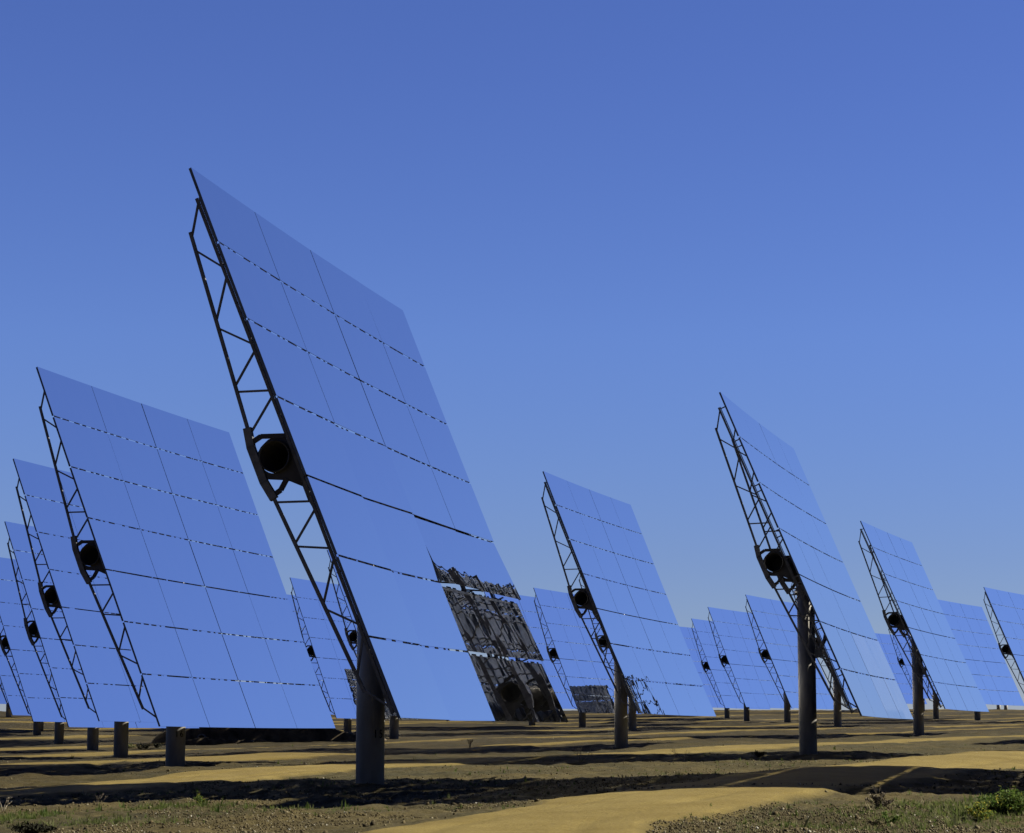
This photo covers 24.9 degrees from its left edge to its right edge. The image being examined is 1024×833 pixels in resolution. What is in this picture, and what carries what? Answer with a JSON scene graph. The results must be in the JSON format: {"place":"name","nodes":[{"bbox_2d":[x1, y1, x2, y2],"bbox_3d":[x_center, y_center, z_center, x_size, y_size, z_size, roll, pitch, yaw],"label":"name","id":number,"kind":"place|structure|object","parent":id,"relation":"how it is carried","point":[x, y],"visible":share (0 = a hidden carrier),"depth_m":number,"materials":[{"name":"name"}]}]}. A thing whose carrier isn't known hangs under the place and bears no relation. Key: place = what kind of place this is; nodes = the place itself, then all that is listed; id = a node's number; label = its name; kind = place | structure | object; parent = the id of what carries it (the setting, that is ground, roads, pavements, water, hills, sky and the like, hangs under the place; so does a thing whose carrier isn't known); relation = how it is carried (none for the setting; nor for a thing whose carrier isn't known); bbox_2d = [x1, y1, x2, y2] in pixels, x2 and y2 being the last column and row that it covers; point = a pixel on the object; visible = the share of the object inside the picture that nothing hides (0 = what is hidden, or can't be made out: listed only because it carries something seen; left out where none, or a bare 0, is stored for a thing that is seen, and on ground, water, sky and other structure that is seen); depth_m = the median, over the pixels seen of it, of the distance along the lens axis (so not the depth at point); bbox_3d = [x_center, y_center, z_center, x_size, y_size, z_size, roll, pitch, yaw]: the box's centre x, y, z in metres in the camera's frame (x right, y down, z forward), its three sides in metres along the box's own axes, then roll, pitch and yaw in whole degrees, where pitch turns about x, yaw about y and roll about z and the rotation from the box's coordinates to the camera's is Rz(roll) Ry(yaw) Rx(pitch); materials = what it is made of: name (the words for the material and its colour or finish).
{"place":"outdoors","nodes":[
{"label":"outdoors","id":0,"kind":"place"},
{"bbox_2d":[163,737,276,744],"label":"embankment","id":1,"kind":"structure","parent":0,"point":[203,741],"depth_m":121.09,"materials":[{"name":"soil"}]},
{"bbox_2d":[151,727,388,742],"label":"embankment","id":2,"kind":"structure","parent":0,"point":[293,734],"depth_m":122.55,"materials":[{"name":"soil"}]},
{"bbox_2d":[0,709,1023,832],"bbox_3d":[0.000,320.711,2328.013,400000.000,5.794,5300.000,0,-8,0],"label":"ground","id":3,"kind":"structure","parent":0,"point":[76,774],"depth_m":56.52,"materials":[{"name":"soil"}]},
{"bbox_2d":[0,797,11,810],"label":"dry twig","id":4,"kind":"object","parent":3,"relation":"on","point":[5,803],"visible":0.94,"depth_m":33.73,"materials":[{"name":"plant"}]},
{"bbox_2d":[1,656,43,730],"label":"heliostat","id":5,"kind":"object","parent":3,"relation":"on","point":[42,726],"depth_m":163.99,"materials":[{"name":"metal"}]},
{"bbox_2d":[0,602,52,734],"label":"heliostat","id":6,"kind":"object","parent":3,"relation":"on","point":[16,705],"visible":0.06,"depth_m":146.83,"materials":[{"name":"mirror"}]},
{"bbox_2d":[7,821,57,832],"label":"dark shrub","id":7,"kind":"object","parent":3,"relation":"on","point":[27,827],"visible":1,"depth_m":25.71,"materials":[{"name":"green plant"}]},
{"bbox_2d":[0,557,87,743],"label":"heliostat","id":8,"kind":"object","parent":3,"relation":"on","point":[36,689],"visible":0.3,"depth_m":123.09,"materials":[{"name":"metal"}]},
{"bbox_2d":[95,794,105,805],"bbox_3d":[-6.045,5.641,34.186,0.191,0.209,0.147,0,-8,0],"label":"dry twig","id":9,"kind":"object","parent":3,"relation":"on","point":[99,799],"visible":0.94,"depth_m":34.22,"materials":[{"name":"brown plant"}]},
{"bbox_2d":[4,521,198,749],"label":"heliostat","id":10,"kind":"object","parent":3,"relation":"on","point":[76,711],"visible":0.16,"depth_m":100.21,"materials":[{"name":"metal"}]},
{"bbox_2d":[13,458,230,757],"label":"heliostat","id":11,"kind":"object","parent":3,"relation":"on","point":[117,703],"visible":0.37,"depth_m":78.82,"materials":[{"name":"metal"}]},
{"bbox_2d":[140,744,149,748],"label":"bank shrub","id":12,"kind":"object","parent":3,"relation":"on","point":[145,746],"visible":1,"depth_m":110.07,"materials":[{"name":"plant"}]},
{"bbox_2d":[153,743,161,747],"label":"bank shrub","id":13,"kind":"object","parent":3,"relation":"on","point":[156,745],"visible":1,"depth_m":110.43,"materials":[{"name":"plant"}]},
{"bbox_2d":[36,367,334,766],"bbox_3d":[-8.552,5.080,62.061,3.789,11.124,12.844,-2,-8,14],"label":"heliostat","id":14,"kind":"object","parent":3,"relation":"on","point":[234,598],"visible":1,"depth_m":61.16,"materials":[{"name":"metal"}]},
{"bbox_2d":[194,794,205,804],"bbox_3d":[-4.468,5.510,33.370,0.201,0.195,0.163,-7,-11,43],"label":"green seedling","id":15,"kind":"object","parent":3,"relation":"on","point":[199,798],"visible":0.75,"depth_m":33.37,"materials":[{"name":"green plant"}]},
{"bbox_2d":[270,594,356,714],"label":"heliostat","id":16,"kind":"object","parent":3,"relation":"on","point":[314,660],"visible":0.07,"depth_m":169.59,"materials":[{"name":"metal"}]},
{"bbox_2d":[290,577,417,731],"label":"heliostat","id":17,"kind":"object","parent":3,"relation":"on","point":[333,666],"visible":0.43,"depth_m":147.38,"materials":[{"name":"mirror"}]},
{"bbox_2d":[189,168,567,783],"bbox_3d":[-2.148,2.332,42.198,3.905,11.112,12.844,-2,-8,12],"label":"heliostat","id":18,"kind":"object","parent":3,"relation":"on","point":[382,511],"visible":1,"depth_m":40.67,"materials":[{"name":"metal"}]},
{"bbox_2d":[327,550,447,738],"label":"heliostat","id":19,"kind":"object","parent":3,"relation":"on","point":[351,637],"visible":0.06,"depth_m":123.03,"materials":[{"name":"metal"}]},
{"bbox_2d":[0,734,1023,832],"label":"weeds","id":20,"kind":"object","parent":3,"relation":"on","point":[957,812],"visible":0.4,"depth_m":28.56,"materials":[{"name":"green plant"}]},
{"bbox_2d":[484,592,576,725],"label":"heliostat","id":21,"kind":"object","parent":3,"relation":"on","point":[526,604],"visible":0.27,"depth_m":178.99,"materials":[{"name":"mirror"}]},
{"bbox_2d":[573,743,591,760],"bbox_3d":[1.766,8.832,60.848,0.540,0.532,0.558,3,-8,-22],"label":"dry twig","id":22,"kind":"object","parent":3,"relation":"on","point":[580,754],"visible":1,"depth_m":60.78,"materials":[{"name":"brown plant"}]},
{"bbox_2d":[533,588,640,727],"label":"heliostat","id":23,"kind":"object","parent":3,"relation":"on","point":[573,657],"visible":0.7,"depth_m":166.85,"materials":[{"name":"mirror"}]},
{"bbox_2d":[541,471,715,747],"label":"heliostat","id":24,"kind":"object","parent":3,"relation":"on","point":[616,608],"visible":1,"depth_m":88.46,"materials":[{"name":"metal"}]},
{"bbox_2d":[579,573,685,731],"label":"heliostat","id":25,"kind":"object","parent":3,"relation":"on","point":[632,721],"visible":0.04,"depth_m":142.56,"materials":[{"name":"metal"}]},
{"bbox_2d":[674,627,723,707],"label":"heliostat","id":26,"kind":"object","parent":3,"relation":"on","point":[687,632],"visible":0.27,"depth_m":251.83,"materials":[{"name":"mirror"}]},
{"bbox_2d":[691,618,769,717],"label":"heliostat","id":27,"kind":"object","parent":3,"relation":"on","point":[728,694],"visible":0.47,"depth_m":229.42,"materials":[{"name":"mirror"}]},
{"bbox_2d":[708,607,793,720],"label":"heliostat","id":28,"kind":"object","parent":3,"relation":"on","point":[744,665],"visible":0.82,"depth_m":207.66,"materials":[{"name":"mirror"}]},
{"bbox_2d":[754,750,766,756],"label":"dark shrub","id":29,"kind":"object","parent":3,"relation":"on","point":[758,754],"visible":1,"depth_m":65.36,"materials":[{"name":"plant"}]},
{"bbox_2d":[745,595,833,721],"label":"heliostat","id":30,"kind":"object","parent":3,"relation":"on","point":[782,658],"visible":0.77,"depth_m":182.65,"materials":[{"name":"mirror"}]},
{"bbox_2d":[715,392,912,754],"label":"heliostat","id":31,"kind":"object","parent":3,"relation":"on","point":[824,590],"visible":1,"depth_m":66.61,"materials":[{"name":"metal"}]},
{"bbox_2d":[791,585,878,726],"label":"heliostat","id":32,"kind":"object","parent":3,"relation":"on","point":[837,695],"visible":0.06,"depth_m":149.59,"materials":[{"name":"metal"}]},
{"bbox_2d":[865,792,893,806],"bbox_3d":[4.471,4.661,28.240,0.321,0.214,0.285,-5,-9,30],"label":"dry shrub","id":33,"kind":"object","parent":3,"relation":"on","point":[885,803],"visible":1,"depth_m":28.21,"materials":[{"name":"plant"}]},
{"bbox_2d":[881,810,901,824],"bbox_3d":[4.195,4.449,25.735,0.248,0.187,0.174,0,-8,0],"label":"green seedling","id":34,"kind":"object","parent":3,"relation":"on","point":[884,815],"visible":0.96,"depth_m":25.72,"materials":[{"name":"green plant"}]},
{"bbox_2d":[864,633,926,703],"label":"heliostat","id":35,"kind":"object","parent":3,"relation":"on","point":[887,646],"visible":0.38,"depth_m":289.51,"materials":[{"name":"mirror"}]},
{"bbox_2d":[888,625,932,711],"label":"heliostat","id":36,"kind":"object","parent":3,"relation":"on","point":[903,660],"visible":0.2,"depth_m":262.62,"materials":[{"name":"mirror"}]},
{"bbox_2d":[858,521,988,734],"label":"heliostat","id":37,"kind":"object","parent":3,"relation":"on","point":[929,630],"visible":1,"depth_m":111.49,"materials":[{"name":"metal"}]},
{"bbox_2d":[900,612,958,718],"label":"heliostat","id":38,"kind":"object","parent":3,"relation":"on","point":[935,711],"visible":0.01,"depth_m":212.06,"materials":[{"name":"metal"}]},
{"bbox_2d":[963,800,995,820],"bbox_3d":[5.354,4.522,26.636,0.355,0.257,0.414,-3,-9,24],"label":"green bush","id":39,"kind":"object","parent":3,"relation":"on","point":[977,811],"visible":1,"depth_m":26.59,"materials":[{"name":"green plant"}]},
{"bbox_2d":[938,600,1023,719],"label":"heliostat","id":40,"kind":"object","parent":3,"relation":"on","point":[982,661],"visible":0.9,"depth_m":198.42,"materials":[{"name":"mirror"}]},
{"bbox_2d":[972,786,1023,814],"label":"green bush","id":41,"kind":"object","parent":3,"relation":"on","point":[1011,800],"visible":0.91,"depth_m":27.80,"materials":[{"name":"green plant"}]},
{"bbox_2d":[983,587,1023,692],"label":"heliostat","id":42,"kind":"object","parent":3,"relation":"on","point":[1005,616],"visible":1,"depth_m":172.43,"materials":[{"name":"metal"}]},
{"bbox_2d":[0,709,1023,832],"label":"dirt road","id":43,"kind":"structure","parent":0,"point":[637,810],"depth_m":40.88,"materials":[{"name":"soil"}]},
{"bbox_2d":[0,675,10,716],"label":"heliostat","id":44,"kind":"object","parent":43,"relation":"on","point":[8,710],"visible":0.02,"depth_m":216.95,"materials":[{"name":"metal"}]},
{"bbox_2d":[617,773,626,790],"bbox_3d":[1.570,5.234,33.192,0.094,0.268,0.183,5,-9,-31],"label":"dry twig","id":45,"kind":"object","parent":43,"relation":"on","point":[624,781],"visible":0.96,"depth_m":33.21,"materials":[{"name":"brown plant"}]},
{"bbox_2d":[0,0,1023,710],"label":"sky","id":46,"kind":"structure","parent":0,"point":[589,224],"materials":[{"name":"blue"}]}
]}

